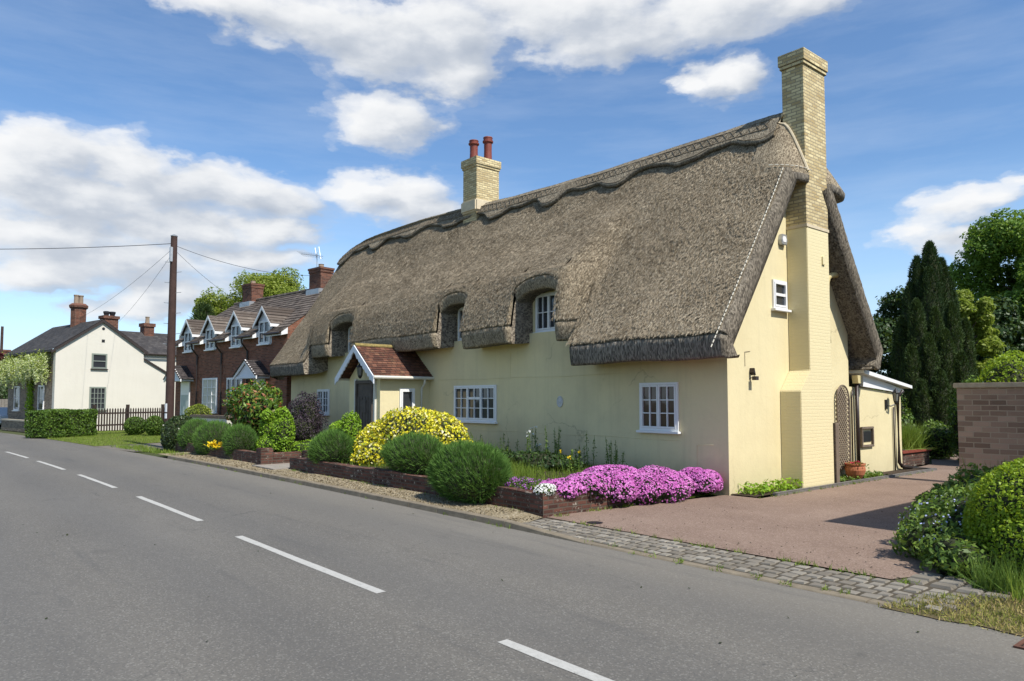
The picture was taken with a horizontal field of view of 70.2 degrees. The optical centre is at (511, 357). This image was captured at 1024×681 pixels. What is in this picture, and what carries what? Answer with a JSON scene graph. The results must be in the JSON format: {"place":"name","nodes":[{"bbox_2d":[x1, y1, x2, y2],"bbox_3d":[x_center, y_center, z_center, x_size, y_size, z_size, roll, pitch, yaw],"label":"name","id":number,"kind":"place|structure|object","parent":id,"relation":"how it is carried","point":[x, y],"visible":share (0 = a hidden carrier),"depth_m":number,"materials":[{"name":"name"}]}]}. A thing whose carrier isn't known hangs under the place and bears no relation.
{"place":"outdoors","nodes":[
{"label":"outdoors","id":0,"kind":"place"},
{"bbox_2d":[23,430,160,445],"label":"lawn","id":1,"kind":"structure","parent":0,"point":[113,438],"depth_m":35.57,"materials":[{"name":"plant"}]},
{"bbox_2d":[23,408,97,438],"bbox_3d":[-23.538,3.416,38.170,1.504,1.552,3.461,-1,-3,15],"label":"box hedge","id":2,"kind":"object","parent":1,"relation":"on","point":[49,423],"visible":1,"depth_m":37.32,"materials":[{"name":"green plant"}]},
{"bbox_2d":[92,404,164,432],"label":"picket fence","id":3,"kind":"object","parent":1,"relation":"on","point":[128,410],"visible":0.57,"depth_m":42.06,"materials":[{"name":"brown wood"}]},
{"bbox_2d":[123,416,144,434],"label":"round bush","id":4,"kind":"object","parent":1,"relation":"on","point":[134,426],"visible":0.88,"depth_m":39.56,"materials":[{"name":"green plant"}]},
{"bbox_2d":[143,415,164,435],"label":"round bush","id":5,"kind":"object","parent":1,"relation":"on","point":[152,424],"visible":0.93,"depth_m":39.05,"materials":[{"name":"green plant"}]},
{"bbox_2d":[184,403,211,419],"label":"yellow bush","id":6,"kind":"object","parent":1,"relation":"on","point":[200,409],"visible":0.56,"depth_m":35.20,"materials":[{"name":"green plant"}]},
{"bbox_2d":[163,280,285,415],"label":"brick house","id":7,"kind":"structure","parent":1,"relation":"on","point":[200,363],"depth_m":38.11,"materials":[{"name":"brick"}]},
{"bbox_2d":[181,395,187,414],"bbox_3d":[-17.464,3.043,38.883,0.900,2.100,0.065,-3,-5,43],"label":"door","id":8,"kind":"structure","parent":7,"relation":"in","point":[184,398],"depth_m":38.93,"materials":[{"name":"green paint"}]},
{"bbox_2d":[182,332,192,352],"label":"window","id":9,"kind":"structure","parent":7,"relation":"in","point":[187,335],"depth_m":38.98,"materials":[{"name":"white paint"}]},
{"bbox_2d":[204,328,215,350],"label":"window","id":10,"kind":"structure","parent":7,"relation":"in","point":[209,346],"depth_m":37.14,"materials":[{"name":"white paint"}]},
{"bbox_2d":[202,378,217,413],"bbox_3d":[-15.372,1.934,36.964,1.760,1.805,0.115,-3,-5,43],"label":"window","id":11,"kind":"structure","parent":7,"relation":"in","point":[209,386],"depth_m":36.94,"materials":[{"name":"white glass"}]},
{"bbox_2d":[109,443,189,454],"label":"verge grass","id":12,"kind":"structure","parent":0,"point":[144,448],"depth_m":27.53,"materials":[{"name":"green plant"}]},
{"bbox_2d":[0,427,1002,631],"bbox_3d":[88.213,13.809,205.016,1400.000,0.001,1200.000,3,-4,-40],"label":"ground","id":13,"kind":"structure","parent":0,"point":[139,452],"depth_m":14.82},
{"bbox_2d":[0,376,7,406],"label":"distant shrub","id":14,"kind":"object","parent":13,"relation":"on","point":[4,394],"visible":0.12,"depth_m":61.07,"materials":[{"name":"green plant"}]},
{"bbox_2d":[0,407,7,426],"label":"parked car","id":15,"kind":"object","parent":13,"relation":"on","point":[3,413],"visible":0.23,"depth_m":48.94,"materials":[{"name":"blue paint"}]},
{"bbox_2d":[1,419,28,431],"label":"stone wall","id":16,"kind":"structure","parent":13,"relation":"on","point":[16,425],"depth_m":45.34,"materials":[{"name":"grey stone"}]},
{"bbox_2d":[4,295,175,430],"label":"pale house","id":17,"kind":"structure","parent":13,"relation":"on","point":[103,362],"depth_m":46.72,"materials":[{"name":"white paint"}]},
{"bbox_2d":[12,386,19,410],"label":"window","id":18,"kind":"structure","parent":17,"relation":"in","point":[16,405],"depth_m":47.96,"materials":[{"name":"white glass"}]},
{"bbox_2d":[0,349,51,416],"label":"wisteria","id":19,"kind":"object","parent":17,"relation":"attached to","point":[24,370],"visible":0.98,"depth_m":45.76,"materials":[{"name":"plant"}]},
{"bbox_2d":[37,385,44,409],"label":"window","id":20,"kind":"structure","parent":17,"relation":"in","point":[41,389],"depth_m":45.26,"materials":[{"name":"white glass"}]},
{"bbox_2d":[89,387,106,410],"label":"window","id":21,"kind":"structure","parent":17,"relation":"in","point":[97,395],"depth_m":45.82,"materials":[{"name":"white paint"}]},
{"bbox_2d":[91,353,107,369],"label":"window","id":22,"kind":"structure","parent":17,"relation":"in","point":[99,361],"depth_m":45.95,"materials":[{"name":"white paint"}]},
{"bbox_2d":[94,443,163,451],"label":"side lane","id":23,"kind":"structure","parent":13,"relation":"on","point":[159,445],"depth_m":30.34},
{"bbox_2d":[164,234,180,421],"bbox_3d":[-13.829,-0.703,29.592,0.610,8.710,0.397,2,-4,-30],"label":"telegraph pole","id":24,"kind":"object","parent":13,"relation":"on","point":[170,374],"visible":0.97,"depth_m":29.51,"materials":[{"name":"wood"}]},
{"bbox_2d":[160,414,192,452],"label":"ivy hedge","id":25,"kind":"object","parent":13,"relation":"on","point":[170,430],"visible":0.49,"depth_m":27.21,"materials":[{"name":"green plant"}]},
{"bbox_2d":[190,300,215,319],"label":"background conifer","id":26,"kind":"object","parent":13,"relation":"on","point":[202,311],"visible":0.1,"depth_m":56.83,"materials":[{"name":"green plant"}]},
{"bbox_2d":[190,414,231,423],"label":"rendered wall","id":27,"kind":"structure","parent":13,"relation":"on","point":[215,417],"depth_m":32.42,"materials":[{"name":"white paint"}]},
{"bbox_2d":[192,286,240,315],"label":"background tree","id":28,"kind":"object","parent":13,"relation":"on","point":[217,301],"visible":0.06,"depth_m":58.76,"materials":[{"name":"green plant"}]},
{"bbox_2d":[164,442,307,464],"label":"garden wall","id":29,"kind":"structure","parent":13,"relation":"on","point":[260,456],"depth_m":21.45,"materials":[{"name":"brick"}]},
{"bbox_2d":[219,267,306,312],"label":"background tree","id":30,"kind":"object","parent":13,"relation":"on","point":[275,284],"visible":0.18,"depth_m":56.86,"materials":[{"name":"green plant"}]},
{"bbox_2d":[252,463,289,469],"bbox_3d":[-6.291,3.081,20.431,1.450,0.120,1.550,3,-4,-40],"label":"step","id":31,"kind":"object","parent":13,"relation":"on","point":[276,466],"visible":0.31,"depth_m":20.11,"materials":[{"name":"stone"}]},
{"bbox_2d":[218,249,334,422],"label":"brick house","id":32,"kind":"structure","parent":13,"relation":"on","point":[255,343],"depth_m":34.06,"materials":[{"name":"brick"}]},
{"bbox_2d":[226,378,242,401],"bbox_3d":[-13.427,1.595,35.211,1.540,1.270,0.057,-3,-5,43],"label":"window","id":33,"kind":"structure","parent":32,"relation":"in","point":[230,382],"depth_m":35.36,"materials":[{"name":"white glass"}]},
{"bbox_2d":[229,324,241,348],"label":"window","id":34,"kind":"structure","parent":32,"relation":"in","point":[235,329],"depth_m":35.26,"materials":[{"name":"white paint"}]},
{"bbox_2d":[256,320,270,345],"bbox_3d":[-11.369,-1.142,33.394,1.140,1.135,0.115,-3,-5,43],"label":"window","id":35,"kind":"structure","parent":32,"relation":"in","point":[264,326],"depth_m":33.41,"materials":[{"name":"white paint"}]},
{"bbox_2d":[162,452,541,522],"bbox_3d":[-5.811,2.969,18.549,1.151,0.063,18.950,3,-4,-40],"label":"gravel strip","id":36,"kind":"object","parent":13,"relation":"on","point":[515,513],"visible":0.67,"depth_m":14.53,"materials":[{"name":"beige gravel"}]},
{"bbox_2d":[343,463,590,504],"bbox_3d":[-0.917,2.780,17.469,4.480,0.360,9.830,3,-4,-40],"label":"garden bed","id":37,"kind":"object","parent":13,"relation":"on","point":[564,475],"depth_m":16.10,"materials":[{"name":"soil"}]},
{"bbox_2d":[304,425,356,465],"bbox_3d":[-4.627,2.351,18.707,1.428,1.290,1.806,3,-4,-40],"label":"clipped mound","id":38,"kind":"object","parent":37,"relation":"on","point":[336,445],"visible":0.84,"depth_m":18.27,"materials":[{"name":"green plant"}]},
{"bbox_2d":[329,410,361,440],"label":"lime shrub","id":39,"kind":"object","parent":37,"relation":"on","point":[350,424],"visible":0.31,"depth_m":20.34,"materials":[{"name":"green plant"}]},
{"bbox_2d":[349,406,472,465],"bbox_3d":[-2.463,2.072,18.313,2.380,1.735,3.692,8,-9,-67],"label":"golden shrub","id":40,"kind":"object","parent":37,"relation":"on","point":[372,437],"visible":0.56,"depth_m":17.62,"materials":[{"name":"yellow plant"}]},
{"bbox_2d":[378,429,444,474],"bbox_3d":[-2.104,2.160,15.830,1.613,1.289,2.130,3,-4,-40],"label":"clipped mound","id":41,"kind":"object","parent":37,"relation":"on","point":[411,453],"visible":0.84,"depth_m":15.35,"materials":[{"name":"green plant"}]},
{"bbox_2d":[423,436,513,504],"bbox_3d":[-0.806,2.119,13.572,1.581,1.441,2.206,3,-4,-40],"label":"clipped mound","id":42,"kind":"object","parent":37,"relation":"on","point":[466,471],"visible":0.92,"depth_m":13.00,"materials":[{"name":"green plant"}]},
{"bbox_2d":[306,455,679,480],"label":"garden grass","id":43,"kind":"structure","parent":37,"relation":"on","point":[543,472],"depth_m":15.58,"materials":[{"name":"green plant"}]},
{"bbox_2d":[504,477,543,491],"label":"violet flowers","id":44,"kind":"object","parent":37,"relation":"on","point":[526,483],"visible":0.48,"depth_m":12.78,"materials":[{"name":"purple plant"}]},
{"bbox_2d":[508,456,543,477],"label":"garden grass","id":45,"kind":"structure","parent":37,"relation":"on","point":[527,472],"depth_m":14.98,"materials":[{"name":"green plant"}]},
{"bbox_2d":[526,426,548,451],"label":"border plant","id":46,"kind":"object","parent":37,"relation":"on","point":[537,445],"visible":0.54,"depth_m":17.95,"materials":[{"name":"green plant"}]},
{"bbox_2d":[496,449,585,470],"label":"leafy perennial","id":47,"kind":"object","parent":37,"relation":"on","point":[547,459],"visible":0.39,"depth_m":16.50,"materials":[{"name":"green plant"}]},
{"bbox_2d":[533,483,556,495],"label":"white flowers","id":48,"kind":"object","parent":37,"relation":"on","point":[548,489],"visible":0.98,"depth_m":12.07,"materials":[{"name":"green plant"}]},
{"bbox_2d":[543,425,562,456],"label":"border plant","id":49,"kind":"object","parent":37,"relation":"on","point":[555,441],"visible":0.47,"depth_m":17.43,"materials":[{"name":"green plant"}]},
{"bbox_2d":[559,450,581,472],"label":"yellow poppy","id":50,"kind":"object","parent":37,"relation":"on","point":[568,457],"visible":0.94,"depth_m":15.81,"materials":[{"name":"green plant"}]},
{"bbox_2d":[569,434,597,468],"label":"border plant","id":51,"kind":"object","parent":37,"relation":"on","point":[579,455],"visible":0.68,"depth_m":16.74,"materials":[{"name":"green plant"}]},
{"bbox_2d":[604,437,627,464],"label":"border plant","id":52,"kind":"object","parent":37,"relation":"on","point":[615,458],"visible":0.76,"depth_m":16.16,"materials":[{"name":"green plant"}]},
{"bbox_2d":[539,464,696,504],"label":"pink cushion flowers","id":53,"kind":"object","parent":37,"relation":"on","point":[643,486],"visible":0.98,"depth_m":13.27,"materials":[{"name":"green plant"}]},
{"bbox_2d":[678,467,722,492],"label":"pink cushion flowers","id":54,"kind":"object","parent":37,"relation":"on","point":[707,480],"visible":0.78,"depth_m":14.43,"materials":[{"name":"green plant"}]},
{"bbox_2d":[290,457,711,518],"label":"garden wall","id":55,"kind":"structure","parent":13,"relation":"on","point":[542,505],"depth_m":13.08,"materials":[{"name":"brick"}]},
{"bbox_2d":[167,455,901,607],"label":"kerb","id":56,"kind":"structure","parent":13,"relation":"on","point":[492,520],"depth_m":11.49,"materials":[{"name":"concrete"}]},
{"bbox_2d":[173,455,932,593],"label":"joint weeds","id":57,"kind":"object","parent":13,"relation":"on","point":[905,581],"visible":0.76,"depth_m":9.59,"materials":[{"name":"green plant"}]},
{"bbox_2d":[269,47,912,495],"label":"thatched cottage","id":58,"kind":"structure","parent":13,"relation":"on","point":[701,303],"depth_m":17.71,"materials":[{"name":"paint"}]},
{"bbox_2d":[317,389,329,415],"bbox_3d":[-7.465,1.762,28.693,0.115,1.035,1.150,3,-4,-40],"label":"window","id":59,"kind":"structure","parent":58,"relation":"in","point":[323,396],"depth_m":28.62,"materials":[{"name":"white paint"}]},
{"bbox_2d":[458,307,464,340],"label":"window","id":60,"kind":"structure","parent":58,"relation":"in","point":[460,312],"depth_m":22.10,"materials":[{"name":"white paint"}]},
{"bbox_2d":[454,385,497,423],"bbox_3d":[-1.117,1.350,21.192,0.115,1.095,2.120,3,-4,-40],"label":"window","id":61,"kind":"structure","parent":58,"relation":"in","point":[472,403],"depth_m":21.15,"materials":[{"name":"white paint"}]},
{"bbox_2d":[534,291,556,332],"bbox_3d":[0.949,-1.176,19.074,0.115,1.075,1.140,3,-4,-40],"label":"window","id":62,"kind":"structure","parent":58,"relation":"in","point":[544,303],"depth_m":19.23,"materials":[{"name":"white paint"}]},
{"bbox_2d":[636,382,680,433],"bbox_3d":[3.214,1.105,16.072,0.115,1.115,1.160,3,-4,-40],"label":"window","id":63,"kind":"structure","parent":58,"relation":"in","point":[658,402],"depth_m":16.06,"materials":[{"name":"white paint"}]},
{"bbox_2d":[771,279,791,312],"bbox_3d":[5.984,-1.372,16.203,0.680,0.695,0.115,3,-4,-40],"label":"window","id":64,"kind":"structure","parent":58,"relation":"in","point":[779,288],"depth_m":16.21,"materials":[{"name":"white paint"}]},
{"bbox_2d":[836,385,850,469],"bbox_3d":[8.094,1.693,17.807,0.644,2.069,0.062,3,-4,-40],"label":"garden trellis","id":65,"kind":"object","parent":58,"relation":"attached to","point":[844,428],"visible":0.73,"depth_m":17.82,"materials":[{"name":"brown wood"}]},
{"bbox_2d":[868,285,903,391],"bbox_3d":[19.311,0.199,36.908,5.358,7.762,5.466,-1,-3,10],"label":"dark tree","id":66,"kind":"object","parent":13,"relation":"on","point":[886,320],"visible":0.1,"depth_m":36.53,"materials":[{"name":"green plant"}]},
{"bbox_2d":[873,389,921,437],"bbox_3d":[12.097,2.146,24.708,2.076,2.706,4.061,1,-3,-10],"label":"garden shrub","id":67,"kind":"object","parent":13,"relation":"on","point":[904,416],"visible":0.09,"depth_m":23.41,"materials":[{"name":"green plant"}]},
{"bbox_2d":[902,449,931,465],"bbox_3d":[11.339,2.981,22.081,2.100,0.490,1.800,3,-4,-40],"label":"raised planter","id":68,"kind":"object","parent":13,"relation":"on","point":[916,457],"visible":0.3,"depth_m":21.41,"materials":[{"name":"brick"}]},
{"bbox_2d":[901,419,940,449],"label":"spiky plant","id":69,"kind":"object","parent":68,"relation":"in","point":[913,439],"visible":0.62,"depth_m":21.71,"materials":[{"name":"green plant"}]},
{"bbox_2d":[901,240,961,326],"bbox_3d":[19.142,-0.768,33.199,2.855,9.355,2.129,2,-4,-28],"label":"conifer","id":70,"kind":"object","parent":13,"relation":"on","point":[930,284],"visible":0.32,"depth_m":32.98,"materials":[{"name":"green plant"}]},
{"bbox_2d":[889,297,979,428],"bbox_3d":[17.263,0.546,29.172,3.877,6.268,3.565,-1,-3,9],"label":"yew tree","id":71,"kind":"object","parent":13,"relation":"on","point":[934,361],"visible":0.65,"depth_m":28.78,"materials":[{"name":"green plant"}]},
{"bbox_2d":[920,419,958,460],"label":"garden shrub","id":72,"kind":"object","parent":13,"relation":"on","point":[944,450],"visible":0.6,"depth_m":23.56,"materials":[{"name":"green plant"}]},
{"bbox_2d":[888,484,1006,581],"bbox_3d":[5.484,2.076,8.889,2.704,1.052,1.737,3,-4,-40],"label":"flowering shrub","id":73,"kind":"object","parent":13,"relation":"on","point":[933,533],"visible":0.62,"depth_m":8.60,"materials":[{"name":"green plant"}]},
{"bbox_2d":[878,591,1023,637],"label":"verge","id":74,"kind":"structure","parent":13,"relation":"on","point":[950,619],"depth_m":6.57,"materials":[{"name":"green plant"}]},
{"bbox_2d":[953,544,1023,595],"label":"grass clump","id":75,"kind":"object","parent":74,"relation":"on","point":[993,582],"visible":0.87,"depth_m":7.35,"materials":[{"name":"green plant"}]},
{"bbox_2d":[912,462,998,506],"bbox_3d":[6.815,2.055,10.348,1.779,1.055,2.140,0,-3,-5],"label":"spreading shrub","id":76,"kind":"object","parent":13,"relation":"on","point":[974,478],"visible":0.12,"depth_m":10.74,"materials":[{"name":"green plant"}]},
{"bbox_2d":[946,375,981,460],"bbox_3d":[14.275,2.022,22.375,1.592,2.987,1.581,3,-4,-40],"label":"garden shrub","id":77,"kind":"object","parent":13,"relation":"on","point":[953,427],"visible":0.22,"depth_m":22.50,"materials":[{"name":"green plant"}]},
{"bbox_2d":[956,288,1006,380],"bbox_3d":[24.194,0.255,38.536,4.002,7.840,3.561,3,-4,-40],"label":"light tree","id":78,"kind":"object","parent":13,"relation":"on","point":[977,314],"visible":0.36,"depth_m":37.96,"materials":[{"name":"green plant"}]},
{"bbox_2d":[948,207,1023,336],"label":"tree","id":79,"kind":"object","parent":13,"relation":"on","point":[991,245],"visible":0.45,"depth_m":46.93,"materials":[{"name":"green plant"}]},
{"bbox_2d":[953,382,1023,476],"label":"block wall","id":80,"kind":"structure","parent":13,"relation":"on","point":[990,424],"depth_m":16.45,"materials":[{"name":"brick"}]},
{"bbox_2d":[962,456,1023,580],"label":"bright hedge","id":81,"kind":"object","parent":13,"relation":"on","point":[993,514],"visible":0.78,"depth_m":7.84,"materials":[{"name":"green plant"}]},
{"bbox_2d":[975,350,1023,382],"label":"garden shrub","id":82,"kind":"object","parent":13,"relation":"on","point":[1008,370],"visible":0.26,"depth_m":20.70,"materials":[{"name":"green plant"}]},
{"bbox_2d":[976,294,1023,362],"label":"shade tree","id":83,"kind":"object","parent":13,"relation":"on","point":[1008,324],"visible":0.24,"depth_m":41.95,"materials":[{"name":"green plant"}]},
{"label":"garden bed","id":84,"kind":"structure","parent":13,"relation":"on","visible":0},
{"bbox_2d":[174,416,207,449],"bbox_3d":[-11.532,2.866,26.632,1.530,1.583,1.880,3,-4,-40],"label":"clipped mound","id":85,"kind":"object","parent":84,"relation":"on","point":[186,431],"visible":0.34,"depth_m":26.25,"materials":[{"name":"green plant"}]},
{"bbox_2d":[192,418,233,454],"bbox_3d":[-10.205,2.779,24.936,1.533,1.516,2.333,3,-4,-40],"label":"clipped mound","id":86,"kind":"object","parent":84,"relation":"on","point":[207,432],"visible":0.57,"depth_m":24.45,"materials":[{"name":"green plant"}]},
{"bbox_2d":[220,423,258,458],"bbox_3d":[-8.628,2.648,23.214,1.246,1.361,1.606,3,-4,-40],"label":"clipped mound","id":87,"kind":"object","parent":84,"relation":"on","point":[239,436],"visible":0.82,"depth_m":22.84,"materials":[{"name":"green plant"}]},
{"bbox_2d":[221,379,282,437],"bbox_3d":[-9.540,1.940,26.846,2.091,2.334,3.343,3,-4,-40],"label":"red tipped shrub","id":88,"kind":"object","parent":84,"relation":"on","point":[249,403],"visible":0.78,"depth_m":26.12,"materials":[{"name":"green plant"}]},
{"bbox_2d":[255,406,295,451],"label":"lime shrub","id":89,"kind":"object","parent":84,"relation":"on","point":[277,435],"visible":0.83,"depth_m":22.72,"materials":[{"name":"green plant"}]},
{"bbox_2d":[288,439,310,453],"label":"foliage","id":90,"kind":"object","parent":84,"relation":"on","point":[300,446],"visible":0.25,"depth_m":22.58,"materials":[{"name":"green plant"}]},
{"bbox_2d":[287,391,327,443],"bbox_3d":[-7.250,2.141,25.362,1.679,2.007,1.821,3,-4,-40],"label":"purple shrub","id":91,"kind":"object","parent":84,"relation":"on","point":[306,416],"visible":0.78,"depth_m":25.05,"materials":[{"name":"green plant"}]},
{"bbox_2d":[0,433,1023,680],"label":"road","id":92,"kind":"structure","parent":0,"point":[122,581],"depth_m":7.02,"materials":[{"name":"grey asphalt"}]},
{"bbox_2d":[136,496,202,520],"bbox_3d":[-6.278,2.711,13.217,0.126,0.001,3.900,3,-4,-40],"label":"road marking","id":93,"kind":"object","parent":92,"relation":"on","point":[171,509],"visible":1,"depth_m":12.94,"materials":[{"name":"paint"}]},
{"bbox_2d":[235,536,385,592],"bbox_3d":[-2.616,2.462,8.895,0.122,0.001,4.000,3,-4,-40],"label":"road marking","id":94,"kind":"object","parent":92,"relation":"on","point":[329,571],"visible":1,"depth_m":8.52,"materials":[{"name":"paint"}]},
{"bbox_2d":[499,639,613,680],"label":"road marking","id":95,"kind":"object","parent":92,"relation":"on","point":[567,666],"visible":1,"depth_m":5.43,"materials":[{"name":"paint"}]},
{"bbox_2d":[0,0,1023,372],"label":"sky","id":96,"kind":"structure","parent":0,"point":[255,134],"materials":[{"name":"blue"}]},
{"bbox_2d":[524,517,1009,613],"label":"sett paving","id":97,"kind":"structure","parent":0,"point":[949,582],"depth_m":8.27,"materials":[{"name":"stone"}]},
{"bbox_2d":[549,449,1020,582],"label":"driveway","id":98,"kind":"structure","parent":0,"point":[836,514],"depth_m":11.56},
{"bbox_2d":[587,502,908,578],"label":"drive litter","id":99,"kind":"object","parent":98,"relation":"on","point":[750,542],"visible":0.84,"depth_m":10.11,"materials":[{"name":"brown plant"}]},
{"bbox_2d":[773,467,936,495],"bbox_3d":[8.251,2.928,17.596,8.307,0.078,0.766,3,-4,-40],"label":"stone edging","id":100,"kind":"object","parent":98,"relation":"on","point":[925,469],"visible":0.66,"depth_m":16.77,"materials":[{"name":"stone"}]},
{"bbox_2d":[733,468,922,496],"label":"border soil","id":101,"kind":"structure","parent":0,"point":[884,473],"depth_m":17.22,"materials":[{"name":"brown soil"}]},
{"bbox_2d":[736,477,802,494],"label":"weeds","id":102,"kind":"object","parent":101,"relation":"on","point":[764,488],"visible":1,"depth_m":15.04,"materials":[{"name":"green plant"}]},
{"bbox_2d":[833,423,839,482],"bbox_3d":[7.411,2.203,16.664,0.160,1.420,0.080,3,-4,-40],"label":"timber post","id":103,"kind":"object","parent":101,"relation":"on","point":[836,452],"visible":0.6,"depth_m":16.62,"materials":[{"name":"brown wood"}]},
{"bbox_2d":[844,461,868,478],"bbox_3d":[8.283,2.692,17.542,0.583,0.424,0.529,-2,-4,27],"label":"flowerpot","id":104,"kind":"object","parent":101,"relation":"on","point":[854,469],"visible":0.97,"depth_m":17.41,"materials":[{"name":"ceramic"}]},
{"bbox_2d":[840,470,888,481],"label":"weeds","id":105,"kind":"object","parent":101,"relation":"on","point":[868,474],"visible":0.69,"depth_m":17.67,"materials":[{"name":"green plant"}]},
{"bbox_2d":[999,558,1023,602],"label":"tall grass","id":106,"kind":"structure","parent":0,"point":[1016,593],"depth_m":6.95,"materials":[{"name":"green plant"}]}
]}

